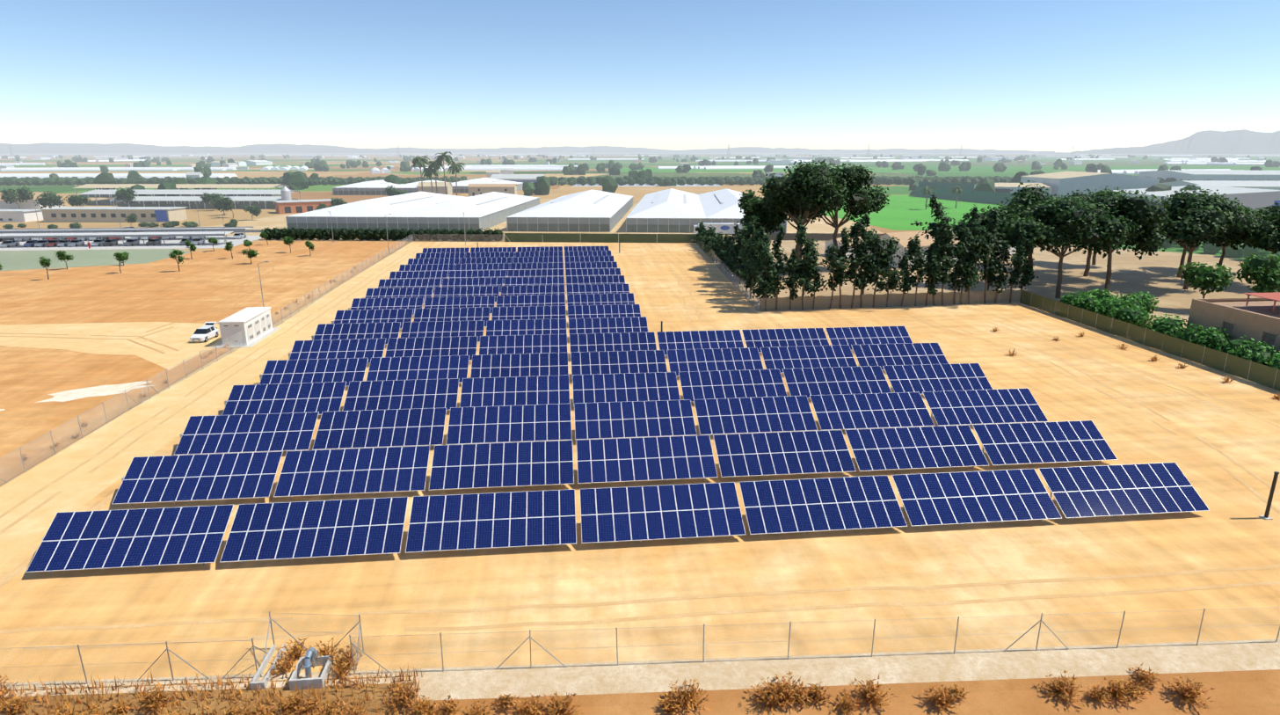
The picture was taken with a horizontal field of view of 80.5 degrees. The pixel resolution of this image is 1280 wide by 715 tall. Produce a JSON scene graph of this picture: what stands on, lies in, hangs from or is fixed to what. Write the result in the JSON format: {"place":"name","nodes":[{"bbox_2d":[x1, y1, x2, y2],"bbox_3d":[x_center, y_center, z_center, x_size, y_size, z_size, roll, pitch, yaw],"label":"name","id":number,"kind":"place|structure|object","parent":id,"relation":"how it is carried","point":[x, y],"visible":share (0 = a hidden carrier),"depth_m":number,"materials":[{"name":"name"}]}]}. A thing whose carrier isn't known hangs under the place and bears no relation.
{"place":"outdoors","nodes":[
{"label":"outdoors","id":0,"kind":"place"},
{"bbox_2d":[0,321,221,370],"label":"field track","id":1,"kind":"structure","parent":0,"point":[86,330],"depth_m":101.07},
{"bbox_2d":[0,333,179,353],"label":"tracks","id":2,"kind":"object","parent":1,"relation":"on","point":[103,338],"visible":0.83,"depth_m":97.68},
{"bbox_2d":[68,330,220,356],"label":"dirt clearing","id":3,"kind":"structure","parent":1,"relation":"on","point":[182,343],"depth_m":94.19,"materials":[{"name":"beige soil"}]},
{"bbox_2d":[189,321,218,341],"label":"white car","id":4,"kind":"object","parent":3,"relation":"on","point":[206,331],"visible":0.98,"depth_m":96.20,"materials":[{"name":"white paint"}]},
{"bbox_2d":[0,235,261,250],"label":"carpark asphalt","id":5,"kind":"structure","parent":0,"point":[172,243],"depth_m":192.90,"materials":[{"name":"grey asphalt"}]},
{"bbox_2d":[23,240,38,247],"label":"blue cars","id":6,"kind":"object","parent":5,"relation":"on","point":[30,243],"visible":0.71,"depth_m":190.63,"materials":[{"name":"blue paint"}]},
{"bbox_2d":[0,235,205,247],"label":"parked cars","id":7,"kind":"object","parent":5,"relation":"on","point":[78,241],"visible":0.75,"depth_m":191.69,"materials":[{"name":"grey paint"}]},
{"bbox_2d":[0,226,246,247],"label":"cars","id":8,"kind":"object","parent":5,"relation":"on","point":[98,241],"depth_m":195.03,"materials":[{"name":"metal"}]},
{"bbox_2d":[0,226,253,245],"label":"carport","id":9,"kind":"object","parent":5,"relation":"on","point":[101,232],"visible":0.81,"depth_m":197.28,"materials":[{"name":"white metal"}]},
{"bbox_2d":[0,229,263,233],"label":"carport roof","id":10,"kind":"structure","parent":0,"point":[252,230],"depth_m":226.47,"materials":[{"name":"metal"}]},
{"bbox_2d":[0,230,314,269],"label":"young tree crowns","id":11,"kind":"object","parent":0,"point":[61,256],"visible":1,"depth_m":160.57,"materials":[{"name":"green plant"}]},
{"bbox_2d":[0,160,403,161],"bbox_3d":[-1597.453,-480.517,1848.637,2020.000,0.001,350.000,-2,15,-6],"label":"green belt","id":12,"kind":"object","parent":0,"point":[178,160],"visible":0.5,"depth_m":1916.66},
{"bbox_2d":[0,240,409,484],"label":"field","id":13,"kind":"structure","parent":0,"point":[200,283],"depth_m":119.00,"materials":[{"name":"soil"}]},
{"bbox_2d":[35,381,153,402],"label":"pale ground patch","id":14,"kind":"object","parent":13,"relation":"on","point":[89,391],"visible":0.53,"depth_m":75.96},
{"bbox_2d":[44,238,311,279],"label":"tree trunks","id":15,"kind":"object","parent":13,"relation":"on","point":[175,258],"visible":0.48,"depth_m":159.58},
{"bbox_2d":[136,250,274,338],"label":"tracks","id":16,"kind":"object","parent":13,"relation":"on","point":[243,297],"visible":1,"depth_m":125.34},
{"bbox_2d":[0,675,411,714],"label":"dirt strip","id":17,"kind":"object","parent":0,"point":[371,709],"depth_m":33.45,"materials":[{"name":"soil"}]},
{"bbox_2d":[0,662,425,714],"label":"dry grass","id":18,"kind":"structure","parent":17,"relation":"on","point":[240,692],"depth_m":33.57,"materials":[{"name":"brown plant"}]},
{"bbox_2d":[0,142,444,153],"bbox_3d":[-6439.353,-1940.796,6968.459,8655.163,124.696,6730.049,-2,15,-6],"label":"hills","id":19,"kind":"structure","parent":0,"point":[77,148],"depth_m":8297.40,"materials":[{"name":"grey"}]},
{"bbox_2d":[0,242,470,567],"bbox_3d":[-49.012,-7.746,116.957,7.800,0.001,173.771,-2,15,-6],"label":"track","id":20,"kind":"structure","parent":0,"point":[79,487],"depth_m":65.45,"materials":[{"name":"beige soil"}]},
{"bbox_2d":[270,236,412,327],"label":"fence posts","id":21,"kind":"object","parent":20,"relation":"on","point":[335,282],"visible":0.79,"depth_m":130.61,"materials":[{"name":"grey metal"}]},
{"bbox_2d":[271,236,412,327],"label":"fence","id":22,"kind":"object","parent":21,"relation":"attached to","point":[368,264],"visible":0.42,"depth_m":130.40,"materials":[{"name":"grey metal"}]},
{"bbox_2d":[539,198,553,203],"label":"ground","id":23,"kind":"structure","parent":0,"point":[542,200],"depth_m":372.51,"materials":[{"name":"beige soil"}]},
{"bbox_2d":[0,241,1279,682],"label":"sandy ground","id":24,"kind":"structure","parent":0,"point":[1229,528],"depth_m":43.55,"materials":[{"name":"beige sand"}]},
{"bbox_2d":[0,357,288,587],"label":"ground patches","id":25,"kind":"object","parent":24,"relation":"on","point":[14,571],"depth_m":50.86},
{"bbox_2d":[42,287,378,539],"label":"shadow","id":26,"kind":"object","parent":24,"relation":"on","point":[262,338],"visible":0.04,"depth_m":94.48,"materials":[{"name":"concrete"}]},
{"bbox_2d":[25,245,1209,573],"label":"solar array","id":27,"kind":"object","parent":24,"relation":"on","point":[523,416],"visible":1,"depth_m":59.44,"materials":[{"name":"blue glass"}]},
{"bbox_2d":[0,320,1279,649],"bbox_3d":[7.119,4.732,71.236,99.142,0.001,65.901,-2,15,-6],"label":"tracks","id":28,"kind":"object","parent":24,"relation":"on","point":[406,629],"visible":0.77,"depth_m":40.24},
{"bbox_2d":[476,240,1279,519],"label":"dark posts","id":29,"kind":"object","parent":24,"relation":"on","point":[1269,501],"visible":0.85,"depth_m":49.48,"materials":[{"name":"metal"}]},
{"bbox_2d":[814,314,1279,512],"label":"tracks","id":30,"kind":"object","parent":24,"relation":"on","point":[1254,491],"visible":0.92,"depth_m":71.01},
{"bbox_2d":[0,152,1279,714],"bbox_3d":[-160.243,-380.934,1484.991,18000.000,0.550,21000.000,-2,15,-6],"label":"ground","id":31,"kind":"structure","parent":0,"point":[207,217],"depth_m":805.12,"materials":[{"name":"beige soil"}]},
{"bbox_2d":[0,248,190,270],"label":"grass patch","id":32,"kind":"object","parent":31,"relation":"on","point":[10,260],"visible":1,"depth_m":170.74,"materials":[{"name":"green plant"}]},
{"bbox_2d":[0,173,237,178],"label":"greenhouses","id":33,"kind":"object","parent":31,"relation":"on","point":[115,175],"visible":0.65,"depth_m":643.41,"materials":[{"name":"plastic"}]},
{"bbox_2d":[0,331,244,484],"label":"fence posts","id":34,"kind":"object","parent":31,"relation":"on","point":[122,405],"visible":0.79,"depth_m":69.92,"materials":[{"name":"grey metal"}]},
{"bbox_2d":[0,332,243,486],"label":"fence","id":35,"kind":"object","parent":34,"relation":"attached to","point":[186,362],"visible":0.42,"depth_m":67.03,"materials":[{"name":"grey metal"}]},
{"bbox_2d":[13,198,253,226],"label":"trees","id":36,"kind":"object","parent":31,"relation":"on","point":[126,206],"visible":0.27,"depth_m":300.72,"materials":[{"name":"green plant"}]},
{"bbox_2d":[0,164,392,167],"bbox_3d":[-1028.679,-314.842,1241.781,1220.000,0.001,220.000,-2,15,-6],"label":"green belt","id":37,"kind":"object","parent":31,"relation":"on","point":[89,165],"depth_m":1234.13,"materials":[{"name":"green plant"}]},
{"bbox_2d":[0,185,407,228],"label":"trees","id":38,"kind":"object","parent":31,"relation":"on","point":[221,203],"visible":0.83,"depth_m":280.81,"materials":[{"name":"green plant"}]},
{"bbox_2d":[42,169,370,171],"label":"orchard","id":39,"kind":"object","parent":31,"relation":"on","point":[226,170],"visible":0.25,"depth_m":910.52,"materials":[{"name":"green plant"}]},
{"bbox_2d":[217,306,273,346],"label":"cabin","id":40,"kind":"object","parent":31,"relation":"on","point":[252,323],"visible":0.96,"depth_m":95.15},
{"bbox_2d":[34,200,466,306],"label":"utility poles","id":41,"kind":"object","parent":31,"relation":"on","point":[267,261],"visible":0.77,"depth_m":191.59,"materials":[{"name":"metal"}]},
{"bbox_2d":[0,174,545,222],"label":"farm buildings","id":42,"kind":"structure","parent":31,"relation":"on","point":[151,207],"depth_m":315.64,"materials":[{"name":"metal"}]},
{"bbox_2d":[250,643,334,690],"bbox_3d":[-16.016,14.092,35.247,3.175,1.473,2.990,-2,15,-6],"label":"valve box","id":43,"kind":"object","parent":31,"relation":"on","point":[308,660],"visible":0.79,"depth_m":34.55,"materials":[{"name":"concrete"}]},
{"bbox_2d":[261,226,504,241],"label":"hedge","id":44,"kind":"object","parent":31,"relation":"on","point":[338,233],"visible":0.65,"depth_m":203.21,"materials":[{"name":"green plant"}]},
{"bbox_2d":[412,233,504,241],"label":"fence","id":45,"kind":"object","parent":31,"relation":"on","point":[461,238],"visible":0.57,"depth_m":201.19,"materials":[{"name":"grey metal"}]},
{"bbox_2d":[424,233,503,241],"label":"fence posts","id":46,"kind":"object","parent":31,"relation":"on","point":[451,235],"visible":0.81,"depth_m":201.22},
{"bbox_2d":[285,177,786,232],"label":"greenhouses","id":47,"kind":"object","parent":31,"relation":"on","point":[672,210],"visible":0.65,"depth_m":234.72,"materials":[{"name":"plastic"}]},
{"bbox_2d":[208,203,884,239],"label":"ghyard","id":48,"kind":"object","parent":31,"relation":"on","point":[817,226],"depth_m":239.59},
{"bbox_2d":[692,222,743,238],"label":"truck","id":49,"kind":"object","parent":48,"relation":"on","point":[728,229],"visible":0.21,"depth_m":208.41,"materials":[{"name":"white paint"}]},
{"bbox_2d":[504,232,695,242],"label":"fence","id":50,"kind":"object","parent":31,"relation":"on","point":[597,237],"visible":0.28,"depth_m":199.25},
{"bbox_2d":[9,144,1233,158],"bbox_3d":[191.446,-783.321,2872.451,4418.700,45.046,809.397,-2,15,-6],"label":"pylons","id":51,"kind":"object","parent":31,"relation":"on","point":[961,146],"visible":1,"depth_m":2824.19,"materials":[{"name":"metal"}]},
{"bbox_2d":[0,152,1265,178],"bbox_3d":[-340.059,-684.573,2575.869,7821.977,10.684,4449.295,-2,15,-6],"label":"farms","id":52,"kind":"object","parent":31,"relation":"on","point":[498,169],"visible":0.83,"depth_m":1329.55,"materials":[{"name":"plastic"}]},
{"bbox_2d":[0,266,1279,714],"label":"dry weeds","id":53,"kind":"object","parent":31,"relation":"on","point":[789,694],"visible":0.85,"depth_m":33.53,"materials":[{"name":"brown plant"}]},
{"bbox_2d":[0,153,1279,196],"bbox_3d":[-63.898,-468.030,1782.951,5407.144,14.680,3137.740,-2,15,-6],"label":"trees","id":54,"kind":"object","parent":31,"relation":"on","point":[301,180],"visible":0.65,"depth_m":548.37,"materials":[{"name":"green plant"}]},
{"bbox_2d":[0,638,1279,691],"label":"gravel top","id":55,"kind":"structure","parent":31,"relation":"on","point":[568,667],"depth_m":35.75,"materials":[{"name":"beige gravel"}]},
{"bbox_2d":[0,606,1279,686],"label":"fence posts","id":56,"kind":"object","parent":31,"relation":"on","point":[529,637],"visible":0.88,"depth_m":35.51,"materials":[{"name":"grey metal"}]},
{"bbox_2d":[0,606,1279,684],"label":"fence","id":57,"kind":"object","parent":31,"relation":"on","point":[637,643],"visible":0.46,"depth_m":35.60,"materials":[{"name":"grey metal"}]},
{"bbox_2d":[572,183,720,186],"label":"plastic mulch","id":58,"kind":"object","parent":31,"relation":"on","point":[656,185],"visible":0.6,"depth_m":521.90,"materials":[{"name":"white plastic"}]},
{"bbox_2d":[445,162,959,165],"bbox_3d":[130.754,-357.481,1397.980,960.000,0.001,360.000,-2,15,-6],"label":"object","id":59,"kind":"object","parent":31,"relation":"on","point":[720,163],"visible":0.6,"depth_m":1400.59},
{"bbox_2d":[713,256,758,311],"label":"fence posts","id":60,"kind":"object","parent":31,"relation":"on","point":[738,283],"visible":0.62,"depth_m":126.75,"materials":[{"name":"grey metal"}]},
{"bbox_2d":[714,254,757,308],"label":"fence","id":61,"kind":"object","parent":60,"relation":"attached to","point":[740,287],"visible":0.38,"depth_m":130.25,"materials":[{"name":"grey metal"}]},
{"bbox_2d":[556,173,923,184],"bbox_3d":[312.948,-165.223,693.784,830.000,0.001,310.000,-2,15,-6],"label":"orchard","id":62,"kind":"object","parent":31,"relation":"on","point":[723,175],"depth_m":747.04,"materials":[{"name":"green plant"}]},
{"bbox_2d":[619,167,1059,172],"bbox_3d":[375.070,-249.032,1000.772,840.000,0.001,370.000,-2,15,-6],"label":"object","id":63,"kind":"object","parent":31,"relation":"on","point":[779,170],"visible":0.2,"depth_m":952.19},
{"bbox_2d":[701,202,1029,310],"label":"tree trunks","id":64,"kind":"object","parent":31,"relation":"on","point":[902,301],"visible":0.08,"depth_m":117.23,"materials":[{"name":"brown plant"}]},
{"bbox_2d":[691,192,1042,302],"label":"trees","id":65,"kind":"object","parent":31,"relation":"on","point":[730,253],"visible":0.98,"depth_m":116.12,"materials":[{"name":"green plant"}]},
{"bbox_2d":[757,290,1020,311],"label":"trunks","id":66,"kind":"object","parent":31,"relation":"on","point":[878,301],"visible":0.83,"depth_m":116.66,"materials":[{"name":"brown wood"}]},
{"bbox_2d":[521,159,1279,161],"bbox_3d":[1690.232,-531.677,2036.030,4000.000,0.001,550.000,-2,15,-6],"label":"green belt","id":67,"kind":"object","parent":31,"relation":"on","point":[975,160],"visible":0.33,"depth_m":1916.66,"materials":[{"name":"green plant"}]},
{"bbox_2d":[632,156,1279,159],"bbox_3d":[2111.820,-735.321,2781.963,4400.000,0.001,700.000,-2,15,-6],"label":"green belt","id":68,"kind":"object","parent":31,"relation":"on","point":[983,157],"visible":0.33,"depth_m":2649.24,"materials":[{"name":"green plant"}]},
{"bbox_2d":[698,232,1278,384],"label":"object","id":69,"kind":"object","parent":31,"relation":"on","point":[1152,274],"depth_m":141.70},
{"bbox_2d":[758,289,1025,311],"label":"fence","id":70,"kind":"object","parent":69,"relation":"on","point":[868,302],"visible":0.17,"depth_m":117.80,"materials":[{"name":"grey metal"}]},
{"bbox_2d":[824,229,1016,267],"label":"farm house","id":71,"kind":"structure","parent":69,"relation":"on","point":[904,240],"depth_m":158.91,"materials":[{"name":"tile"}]},
{"bbox_2d":[1186,291,1279,355],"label":"building","id":72,"kind":"structure","parent":69,"relation":"on","point":[1257,319],"depth_m":89.19,"materials":[{"name":"beige concrete"}]},
{"bbox_2d":[752,189,1273,298],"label":"tree trunks","id":73,"kind":"object","parent":31,"relation":"on","point":[1061,255],"visible":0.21,"depth_m":143.97,"materials":[{"name":"brown plant"}]},
{"bbox_2d":[737,159,1279,259],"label":"trees","id":74,"kind":"object","parent":73,"relation":"attached to","point":[1106,219],"visible":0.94,"depth_m":129.21,"materials":[{"name":"green plant"}]},
{"bbox_2d":[900,172,1138,177],"bbox_3d":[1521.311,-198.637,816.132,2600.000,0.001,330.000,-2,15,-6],"label":"green belt","id":75,"kind":"object","parent":31,"relation":"on","point":[974,174],"visible":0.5,"depth_m":774.47,"materials":[{"name":"green plant"}]},
{"bbox_2d":[880,165,1279,171],"bbox_3d":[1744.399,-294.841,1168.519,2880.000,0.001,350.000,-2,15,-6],"label":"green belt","id":76,"kind":"object","parent":31,"relation":"on","point":[1068,169],"visible":0.5,"depth_m":1047.60,"materials":[{"name":"green plant"}]},
{"bbox_2d":[888,160,1279,166],"bbox_3d":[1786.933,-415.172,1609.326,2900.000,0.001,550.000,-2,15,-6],"label":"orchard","id":77,"kind":"object","parent":31,"relation":"on","point":[992,163],"visible":0.5,"depth_m":1401.07,"materials":[{"name":"green plant"}]},
{"bbox_2d":[915,169,1279,211],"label":"warehouses","id":78,"kind":"structure","parent":31,"relation":"on","point":[1253,192],"depth_m":391.68,"materials":[{"name":"grey metal"}]},
{"bbox_2d":[1018,291,1278,387],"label":"fence posts","id":79,"kind":"object","parent":31,"relation":"on","point":[1162,344],"visible":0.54,"depth_m":93.95,"materials":[{"name":"grey metal"}]},
{"bbox_2d":[1019,290,1279,390],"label":"fence","id":80,"kind":"object","parent":79,"relation":"attached to","point":[1159,339],"visible":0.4,"depth_m":90.99,"materials":[{"name":"metal"}]},
{"bbox_2d":[1070,241,1265,261],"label":"citrus grove","id":81,"kind":"object","parent":31,"relation":"on","point":[1174,248],"visible":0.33,"depth_m":182.74,"materials":[{"name":"green plant"}]},
{"bbox_2d":[1056,251,1279,378],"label":"bushes","id":82,"kind":"object","parent":31,"relation":"on","point":[1134,309],"visible":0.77,"depth_m":107.16,"materials":[{"name":"green plant"}]},
{"bbox_2d":[1158,239,1279,260],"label":"citrus grove trees","id":83,"kind":"object","parent":31,"relation":"on","point":[1247,250],"visible":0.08,"depth_m":171.18,"materials":[{"name":"green plant"}]},
{"bbox_2d":[1200,279,1257,298],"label":"garden trunks","id":84,"kind":"object","parent":31,"relation":"on","point":[1203,294],"visible":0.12,"depth_m":114.06,"materials":[{"name":"brown wood"}]},
{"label":"fence posts","id":85,"kind":"object","parent":31,"relation":"on","visible":0},
{"bbox_2d":[695,238,714,261],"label":"fence","id":86,"kind":"object","parent":85,"relation":"attached to","point":[709,254],"visible":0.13,"depth_m":172.50,"materials":[{"name":"green"}]},
{"bbox_2d":[0,0,1279,152],"label":"sky","id":87,"kind":"structure","parent":0,"point":[1057,76],"materials":[{"name":"blue"}]},
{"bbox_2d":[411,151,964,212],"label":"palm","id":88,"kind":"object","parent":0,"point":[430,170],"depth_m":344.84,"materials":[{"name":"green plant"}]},
{"bbox_2d":[363,145,1054,152],"bbox_3d":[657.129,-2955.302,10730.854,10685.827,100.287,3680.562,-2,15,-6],"label":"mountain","id":89,"kind":"structure","parent":0,"point":[615,149],"depth_m":10821.45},
{"bbox_2d":[407,657,1279,700],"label":"concrete curb","id":90,"kind":"structure","parent":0,"point":[843,679],"depth_m":34.85,"materials":[{"name":"grey concrete"}]},
{"bbox_2d":[0,647,1279,697],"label":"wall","id":91,"kind":"structure","parent":90,"relation":"on","point":[721,672],"depth_m":35.28,"materials":[{"name":"beige concrete"}]},
{"bbox_2d":[820,195,1007,230],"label":"crop field","id":92,"kind":"structure","parent":0,"point":[900,212],"depth_m":297.85,"materials":[{"name":"green plant"}]},
{"bbox_2d":[861,185,974,194],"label":"crop field","id":93,"kind":"structure","parent":0,"point":[898,190],"depth_m":463.88,"materials":[{"name":"green plant"}]},
{"bbox_2d":[935,158,1279,159],"bbox_3d":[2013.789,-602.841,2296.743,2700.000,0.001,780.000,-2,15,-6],"label":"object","id":94,"kind":"object","parent":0,"point":[1115,158],"depth_m":2351.06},
{"bbox_2d":[1038,129,1279,153],"bbox_3d":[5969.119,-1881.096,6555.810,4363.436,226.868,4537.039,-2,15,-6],"label":"mountain","id":95,"kind":"structure","parent":0,"point":[1241,141],"depth_m":6750.30,"materials":[{"name":"grey stone"}]},
{"bbox_2d":[1047,705,1279,714],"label":"road","id":96,"kind":"structure","parent":0,"point":[1273,709],"depth_m":33.39,"materials":[{"name":"brown soil"}]},
{"bbox_2d":[404,669,1279,714],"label":"dirt ground","id":97,"kind":"structure","parent":96,"relation":"on","point":[1224,694],"depth_m":33.71,"materials":[{"name":"brown soil"}]}
]}

